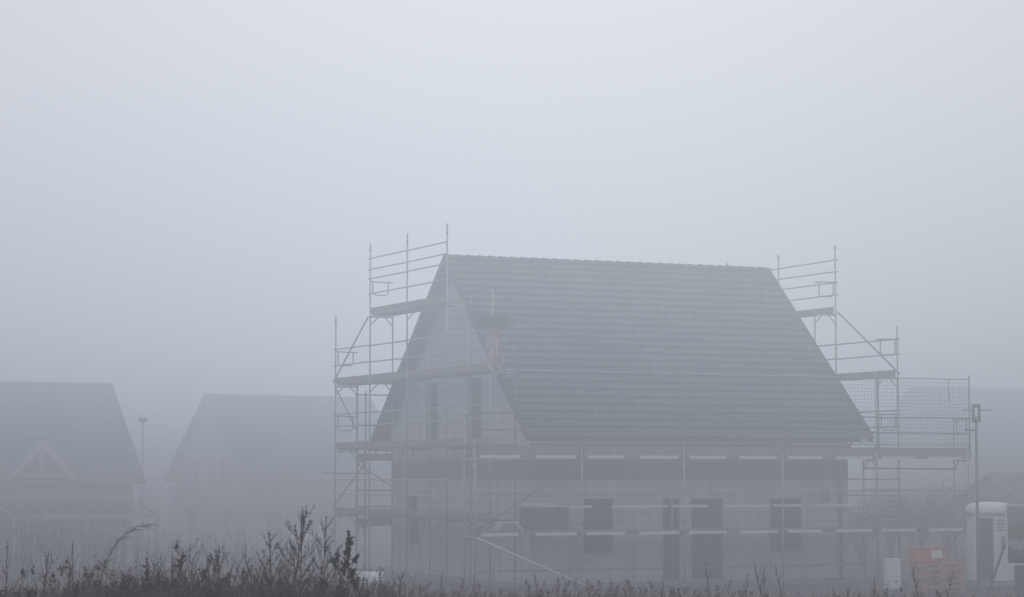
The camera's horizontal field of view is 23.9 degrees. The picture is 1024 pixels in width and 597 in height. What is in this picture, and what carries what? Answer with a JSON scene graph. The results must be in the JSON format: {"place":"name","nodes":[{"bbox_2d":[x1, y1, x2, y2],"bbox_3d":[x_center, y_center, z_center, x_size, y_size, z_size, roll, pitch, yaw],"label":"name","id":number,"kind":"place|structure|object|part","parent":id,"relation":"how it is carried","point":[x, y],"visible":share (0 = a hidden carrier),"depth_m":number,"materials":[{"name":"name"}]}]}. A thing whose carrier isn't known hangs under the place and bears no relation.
{"place":"outdoors","nodes":[
{"label":"outdoors","id":0,"kind":"place"},
{"bbox_2d":[0,381,160,568],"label":"detached house","id":1,"kind":"structure","parent":0,"point":[68,455],"depth_m":121.21,"materials":[{"name":"grey brick"}]},
{"bbox_2d":[0,520,26,563],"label":"door","id":2,"kind":"structure","parent":1,"relation":"in","point":[4,527],"depth_m":119.19,"materials":[{"name":"grey glass"}]},
{"bbox_2d":[63,519,81,547],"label":"window","id":3,"kind":"structure","parent":1,"relation":"in","point":[77,535],"depth_m":120.62,"materials":[{"name":"grey glass"}]},
{"bbox_2d":[100,523,159,581],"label":"plume grass","id":4,"kind":"object","parent":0,"point":[122,537],"depth_m":25.85,"materials":[{"name":"brown plant"}]},
{"bbox_2d":[163,394,390,552],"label":"detached house","id":5,"kind":"structure","parent":0,"point":[248,465],"depth_m":143.31,"materials":[{"name":"grey brick"}]},
{"bbox_2d":[190,510,194,533],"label":"window","id":6,"kind":"structure","parent":5,"relation":"in","point":[192,512],"depth_m":145.93,"materials":[{"name":"grey glass"}]},
{"bbox_2d":[194,458,199,484],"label":"window","id":7,"kind":"structure","parent":5,"relation":"in","point":[197,460],"depth_m":145.68,"materials":[{"name":"grey glass"}]},
{"bbox_2d":[221,458,225,485],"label":"window","id":8,"kind":"structure","parent":5,"relation":"in","point":[223,460],"depth_m":142.65,"materials":[{"name":"grey glass"}]},
{"bbox_2d":[221,511,229,534],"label":"window","id":9,"kind":"structure","parent":5,"relation":"in","point":[226,513],"depth_m":142.06,"materials":[{"name":"grey glass"}]},
{"bbox_2d":[265,513,279,537],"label":"window","id":10,"kind":"structure","parent":5,"relation":"in","point":[272,519],"depth_m":140.54,"materials":[{"name":"grey glass"}]},
{"bbox_2d":[309,512,331,548],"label":"door","id":11,"kind":"structure","parent":5,"relation":"in","point":[315,516],"depth_m":142.30,"materials":[{"name":"grey glass"}]},
{"bbox_2d":[359,516,374,535],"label":"window","id":12,"kind":"structure","parent":5,"relation":"in","point":[371,527],"depth_m":143.91,"materials":[{"name":"grey glass"}]},
{"bbox_2d":[0,480,1014,596],"bbox_3d":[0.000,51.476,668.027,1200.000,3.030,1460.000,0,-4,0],"label":"ground","id":13,"kind":"structure","parent":0,"point":[158,496],"depth_m":76.79,"materials":[{"name":"soil"}]},
{"bbox_2d":[0,540,10,596],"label":"twiggy weed","id":14,"kind":"object","parent":13,"relation":"on","point":[6,568],"visible":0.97,"depth_m":16.88,"materials":[{"name":"plant"}]},
{"bbox_2d":[38,553,49,595],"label":"twiggy weed","id":15,"kind":"object","parent":13,"relation":"on","point":[44,577],"visible":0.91,"depth_m":16.89,"materials":[{"name":"grey plant"}]},
{"bbox_2d":[39,556,52,596],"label":"twiggy weed","id":16,"kind":"object","parent":13,"relation":"on","point":[47,572],"visible":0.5,"depth_m":17.29,"materials":[{"name":"plant"}]},
{"bbox_2d":[23,514,75,568],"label":"garden shrub","id":17,"kind":"object","parent":13,"relation":"on","point":[54,541],"visible":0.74,"depth_m":95.50,"materials":[{"name":"green plant"}]},
{"bbox_2d":[66,540,78,594],"bbox_3d":[-3.280,2.394,17.876,0.139,1.209,0.155,0,-4,0],"label":"twiggy weed","id":18,"kind":"object","parent":13,"relation":"on","point":[73,567],"visible":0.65,"depth_m":17.92,"materials":[{"name":"plant"}]},
{"bbox_2d":[138,418,147,568],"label":"street lamp","id":19,"kind":"object","parent":13,"relation":"on","point":[142,420],"visible":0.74,"depth_m":111.62,"materials":[{"name":"grey metal"}]},
{"bbox_2d":[130,540,209,568],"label":"garden shrub","id":20,"kind":"object","parent":13,"relation":"on","point":[170,559],"visible":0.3,"depth_m":98.43,"materials":[{"name":"brown plant"}]},
{"bbox_2d":[0,512,340,591],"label":"tall dead stalks","id":21,"kind":"object","parent":13,"relation":"on","point":[31,563],"visible":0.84,"depth_m":71.06,"materials":[{"name":"plant"}]},
{"bbox_2d":[196,558,230,596],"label":"branching weed","id":22,"kind":"object","parent":13,"relation":"on","point":[207,566],"visible":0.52,"depth_m":15.49,"materials":[{"name":"plant"}]},
{"bbox_2d":[197,544,234,596],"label":"branching weed","id":23,"kind":"object","parent":13,"relation":"on","point":[222,562],"visible":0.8,"depth_m":15.32,"materials":[{"name":"plant"}]},
{"bbox_2d":[197,547,254,568],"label":"garden shrub","id":24,"kind":"object","parent":13,"relation":"on","point":[230,563],"visible":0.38,"depth_m":99.36,"materials":[{"name":"brown plant"}]},
{"bbox_2d":[233,557,255,596],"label":"branching weed","id":25,"kind":"object","parent":13,"relation":"on","point":[247,574],"visible":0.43,"depth_m":19.94,"materials":[{"name":"grey plant"}]},
{"bbox_2d":[244,560,269,596],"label":"branching weed","id":26,"kind":"object","parent":13,"relation":"on","point":[266,564],"visible":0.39,"depth_m":17.98,"materials":[{"name":"plant"}]},
{"bbox_2d":[250,530,291,596],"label":"branching weed","id":27,"kind":"object","parent":13,"relation":"on","point":[269,548],"visible":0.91,"depth_m":14.12,"materials":[{"name":"grey plant"}]},
{"bbox_2d":[258,505,322,596],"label":"branching weed","id":28,"kind":"object","parent":13,"relation":"on","point":[301,540],"visible":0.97,"depth_m":13.92,"materials":[{"name":"plant"}]},
{"bbox_2d":[269,507,324,596],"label":"branching weed","id":29,"kind":"object","parent":13,"relation":"on","point":[314,557],"visible":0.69,"depth_m":14.31,"materials":[{"name":"brown plant"}]},
{"bbox_2d":[288,526,327,568],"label":"bulk bag","id":30,"kind":"object","parent":13,"relation":"on","point":[306,541],"visible":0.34,"depth_m":88.99,"materials":[{"name":"white fabric"}]},
{"bbox_2d":[0,533,622,596],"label":"weed thicket","id":31,"kind":"object","parent":13,"relation":"on","point":[144,589],"visible":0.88,"depth_m":15.62,"materials":[{"name":"plant"}]},
{"bbox_2d":[286,516,344,596],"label":"branching weed","id":32,"kind":"object","parent":13,"relation":"on","point":[325,549],"visible":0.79,"depth_m":14.77,"materials":[{"name":"plant"}]},
{"bbox_2d":[319,548,356,596],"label":"seed head weed","id":33,"kind":"object","parent":13,"relation":"on","point":[346,564],"visible":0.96,"depth_m":13.96,"materials":[{"name":"plant"}]},
{"bbox_2d":[328,530,359,596],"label":"seed head weed","id":34,"kind":"object","parent":13,"relation":"on","point":[348,543],"visible":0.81,"depth_m":14.42,"materials":[{"name":"plant"}]},
{"bbox_2d":[350,584,391,595],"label":"timber stack","id":35,"kind":"object","parent":13,"relation":"on","point":[389,585],"visible":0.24,"depth_m":59.74,"materials":[{"name":"brown wood"}]},
{"bbox_2d":[355,571,383,584],"bbox_3d":[-3.559,6.994,60.151,0.738,0.410,0.416,0,-4,-6],"label":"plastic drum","id":36,"kind":"object","parent":35,"relation":"on","point":[374,574],"visible":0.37,"depth_m":59.99,"materials":[{"name":"plastic"}]},
{"bbox_2d":[355,385,390,571],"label":"scaffold","id":37,"kind":"object","parent":13,"relation":"on","point":[364,521],"visible":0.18,"depth_m":74.58,"materials":[{"name":"grey metal"}]},
{"bbox_2d":[369,567,389,596],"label":"branching weed","id":38,"kind":"object","parent":13,"relation":"on","point":[379,586],"visible":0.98,"depth_m":17.95,"materials":[{"name":"plant"}]},
{"bbox_2d":[387,572,406,596],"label":"branching weed","id":39,"kind":"object","parent":13,"relation":"on","point":[400,585],"visible":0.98,"depth_m":18.32,"materials":[{"name":"plant"}]},
{"bbox_2d":[322,223,515,589],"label":"gable scaffold","id":40,"kind":"object","parent":13,"relation":"on","point":[423,306],"visible":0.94,"depth_m":69.64,"materials":[{"name":"grey metal"}]},
{"bbox_2d":[470,289,514,369],"bbox_3d":[-0.497,0.822,64.379,1.172,2.143,1.102,2,-5,-25],"label":"topping out wreath","id":41,"kind":"object","parent":40,"relation":"attached to","point":[485,320],"visible":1,"depth_m":64.25,"materials":[{"name":"green plant"}]},
{"bbox_2d":[471,575,478,596],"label":"twiggy weed","id":42,"kind":"object","parent":13,"relation":"on","point":[474,587],"visible":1,"depth_m":25.78,"materials":[{"name":"grey plant"}]},
{"bbox_2d":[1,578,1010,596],"bbox_3d":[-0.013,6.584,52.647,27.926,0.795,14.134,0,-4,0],"label":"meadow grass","id":43,"kind":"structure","parent":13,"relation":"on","point":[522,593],"depth_m":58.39,"materials":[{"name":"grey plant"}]},
{"bbox_2d":[6,561,1023,596],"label":"dry undergrowth","id":44,"kind":"object","parent":13,"relation":"on","point":[443,594],"visible":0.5,"depth_m":27.01,"materials":[{"name":"plant"}]},
{"bbox_2d":[371,254,874,589],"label":"unfinished house","id":45,"kind":"structure","parent":13,"relation":"on","point":[598,315],"depth_m":67.68,"materials":[{"name":"grey concrete"}]},
{"bbox_2d":[405,497,417,544],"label":"window","id":46,"kind":"structure","parent":45,"relation":"in","point":[413,501],"depth_m":71.98,"materials":[{"name":"grey glass"}]},
{"bbox_2d":[431,383,437,438],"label":"window","id":47,"kind":"structure","parent":45,"relation":"in","point":[434,386],"depth_m":70.77,"materials":[{"name":"grey glass"}]},
{"bbox_2d":[472,378,481,437],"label":"window","id":48,"kind":"structure","parent":45,"relation":"in","point":[476,383],"depth_m":67.98,"materials":[{"name":"grey glass"}]},
{"bbox_2d":[583,499,615,554],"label":"window","id":49,"kind":"structure","parent":45,"relation":"in","point":[599,516],"depth_m":65.15,"materials":[{"name":"grey glass"}]},
{"bbox_2d":[663,499,677,579],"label":"door","id":50,"kind":"structure","parent":45,"relation":"in","point":[666,510],"depth_m":66.05,"materials":[{"name":"grey glass"}]},
{"bbox_2d":[691,498,721,578],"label":"door","id":51,"kind":"structure","parent":45,"relation":"in","point":[706,548],"depth_m":66.52,"materials":[{"name":"grey glass"}]},
{"bbox_2d":[771,498,803,551],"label":"window","id":52,"kind":"structure","parent":45,"relation":"in","point":[791,514],"depth_m":67.60,"materials":[{"name":"grey glass"}]},
{"bbox_2d":[703,564,711,596],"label":"twiggy weed","id":53,"kind":"object","parent":13,"relation":"on","point":[707,583],"visible":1,"depth_m":23.88,"materials":[{"name":"plant"}]},
{"bbox_2d":[462,368,971,592],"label":"facade scaffold","id":54,"kind":"object","parent":13,"relation":"on","point":[773,454],"visible":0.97,"depth_m":65.55,"materials":[{"name":"grey metal"}]},
{"bbox_2d":[492,522,523,529],"bbox_3d":[-0.108,5.974,63.126,0.865,0.278,0.425,2,-5,-25],"label":"trestle","id":55,"kind":"object","parent":54,"relation":"on","point":[500,523],"visible":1,"depth_m":63.12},
{"bbox_2d":[743,573,748,594],"bbox_3d":[2.281,3.159,23.830,0.127,0.910,0.095,0,-4,0],"label":"twiggy weed","id":56,"kind":"object","parent":13,"relation":"on","point":[747,586],"visible":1,"depth_m":23.87,"materials":[{"name":"grey plant"}]},
{"bbox_2d":[753,560,768,596],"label":"twiggy weed","id":57,"kind":"object","parent":13,"relation":"on","point":[761,580],"visible":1,"depth_m":21.84,"materials":[{"name":"grey plant"}]},
{"bbox_2d":[762,565,766,596],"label":"twiggy weed","id":58,"kind":"object","parent":13,"relation":"on","point":[763,581],"visible":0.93,"depth_m":22.38,"materials":[{"name":"plant"}]},
{"bbox_2d":[771,566,785,596],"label":"twiggy weed","id":59,"kind":"object","parent":13,"relation":"on","point":[778,580],"visible":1,"depth_m":22.85,"materials":[{"name":"plant"}]},
{"bbox_2d":[726,245,903,582],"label":"gable scaffold","id":60,"kind":"object","parent":13,"relation":"on","point":[827,311],"visible":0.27,"depth_m":70.31,"materials":[{"name":"grey metal"}]},
{"bbox_2d":[848,487,901,562],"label":"garden shrub","id":61,"kind":"object","parent":13,"relation":"on","point":[859,551],"visible":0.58,"depth_m":83.50,"materials":[{"name":"green plant"}]},
{"bbox_2d":[853,484,923,557],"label":"garden shrub","id":62,"kind":"object","parent":13,"relation":"on","point":[890,547],"visible":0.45,"depth_m":85.52,"materials":[{"name":"green plant"}]},
{"bbox_2d":[883,558,900,593],"bbox_3d":[9.731,7.231,61.832,0.410,1.150,0.305,0,-4,-6],"label":"meter cabinet","id":63,"kind":"object","parent":13,"relation":"on","point":[892,570],"visible":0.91,"depth_m":61.71,"materials":[{"name":"plastic"}]},
{"bbox_3d":[9.714,7.046,61.695,0.340,0.680,0.027,0,-4,-6],"label":"door","id":64,"kind":"part","parent":63,"relation":"part of","materials":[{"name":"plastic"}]},
{"bbox_2d":[911,567,919,596],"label":"twiggy weed","id":65,"kind":"object","parent":13,"relation":"on","point":[915,583],"visible":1,"depth_m":19.87,"materials":[{"name":"plant"}]},
{"bbox_2d":[879,481,952,548],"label":"garden shrub","id":66,"kind":"object","parent":13,"relation":"on","point":[927,518],"visible":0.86,"depth_m":84.52,"materials":[{"name":"green plant"}]},
{"bbox_2d":[912,585,965,591],"bbox_3d":[11.120,7.551,63.020,1.200,0.144,0.800,1,-4,-8],"label":"pallet","id":67,"kind":"object","parent":13,"relation":"on","point":[952,589],"visible":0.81,"depth_m":62.69,"materials":[{"name":"brown wood"}]},
{"bbox_2d":[913,579,965,585],"bbox_3d":[11.140,7.402,63.049,1.200,0.144,0.800,0,-4,-5],"label":"pallet","id":68,"kind":"object","parent":67,"relation":"on","point":[943,582],"visible":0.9,"depth_m":62.68,"materials":[{"name":"brown wood"}]},
{"bbox_2d":[909,573,963,579],"bbox_3d":[11.060,7.249,63.011,1.200,0.144,0.800,1,-4,-8],"label":"pallet","id":69,"kind":"object","parent":68,"relation":"on","point":[941,576],"visible":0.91,"depth_m":62.68,"materials":[{"name":"brown wood"}]},
{"bbox_2d":[912,568,965,573],"bbox_3d":[11.123,7.100,63.031,1.200,0.144,0.800,1,-4,-8],"label":"pallet","id":70,"kind":"object","parent":69,"relation":"on","point":[941,571],"visible":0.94,"depth_m":62.72,"materials":[{"name":"brown wood"}]},
{"bbox_2d":[909,562,962,568],"bbox_3d":[11.054,6.953,63.077,1.200,0.144,0.800,1,-4,-9],"label":"pallet","id":71,"kind":"object","parent":70,"relation":"on","point":[919,565],"visible":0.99,"depth_m":62.76,"materials":[{"name":"brown wood"}]},
{"bbox_2d":[908,547,946,561],"bbox_3d":[10.840,6.675,63.080,0.840,0.370,0.646,1,-4,-8],"label":"plastic crate","id":72,"kind":"object","parent":71,"relation":"on","point":[927,554],"visible":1,"depth_m":62.78,"materials":[{"name":"red plastic"}]},
{"bbox_2d":[859,386,1023,521],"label":"detached house","id":73,"kind":"structure","parent":13,"relation":"on","point":[1001,436],"depth_m":156.54,"materials":[{"name":"grey concrete"}]},
{"bbox_2d":[890,493,897,514],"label":"window","id":74,"kind":"structure","parent":73,"relation":"in","point":[893,498],"depth_m":158.98,"materials":[{"name":"grey glass"}]},
{"bbox_2d":[893,446,901,470],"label":"window","id":75,"kind":"structure","parent":73,"relation":"in","point":[900,460],"depth_m":158.64,"materials":[{"name":"grey glass"}]},
{"bbox_2d":[929,445,935,467],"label":"window","id":76,"kind":"structure","parent":73,"relation":"in","point":[932,462],"depth_m":155.49,"materials":[{"name":"grey glass"}]},
{"bbox_2d":[933,493,941,515],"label":"window","id":77,"kind":"structure","parent":73,"relation":"in","point":[933,493],"depth_m":154.92,"materials":[{"name":"grey glass"}]},
{"bbox_2d":[936,571,953,596],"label":"twiggy weed","id":78,"kind":"object","parent":13,"relation":"on","point":[949,587],"visible":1,"depth_m":20.92,"materials":[{"name":"grey plant"}]},
{"bbox_2d":[914,467,991,559],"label":"garden shrub","id":79,"kind":"object","parent":13,"relation":"on","point":[949,546],"visible":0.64,"depth_m":86.49,"materials":[{"name":"green plant"}]},
{"bbox_2d":[962,404,991,592],"bbox_3d":[12.110,5.285,62.785,0.780,5.070,0.120,0,-4,-5],"label":"site lamp pole","id":80,"kind":"object","parent":13,"relation":"on","point":[974,418],"visible":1,"depth_m":62.79,"materials":[{"name":"grey metal"}]},
{"bbox_2d":[952,472,1023,548],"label":"garden shed","id":81,"kind":"structure","parent":13,"relation":"on","point":[1013,482],"depth_m":97.85,"materials":[{"name":"grey stone"}]},
{"bbox_2d":[965,502,1014,586],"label":"portable toilet","id":82,"kind":"object","parent":13,"relation":"on","point":[992,531],"visible":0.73,"depth_m":65.16,"materials":[{"name":"grey plastic"}]},
{"bbox_2d":[979,518,993,579],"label":"door","id":83,"kind":"structure","parent":82,"relation":"in","point":[985,524],"depth_m":65.12,"materials":[{"name":"grey plastic"}]},
{"bbox_2d":[987,504,1023,596],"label":"site sign","id":84,"kind":"object","parent":13,"relation":"on","point":[1014,521],"visible":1,"depth_m":54.82,"materials":[{"name":"white wood"}]},
{"bbox_2d":[0,0,1023,480],"label":"sky","id":85,"kind":"structure","parent":0,"point":[194,193],"materials":[{"name":"grey"}]},
{"bbox_2d":[519,507,568,529],"bbox_3d":[0.845,5.829,63.706,1.272,0.657,0.400,2,-5,-25],"label":"window","id":86,"kind":"structure","parent":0,"point":[544,518],"depth_m":63.51,"materials":[{"name":"grey glass"}]}
]}

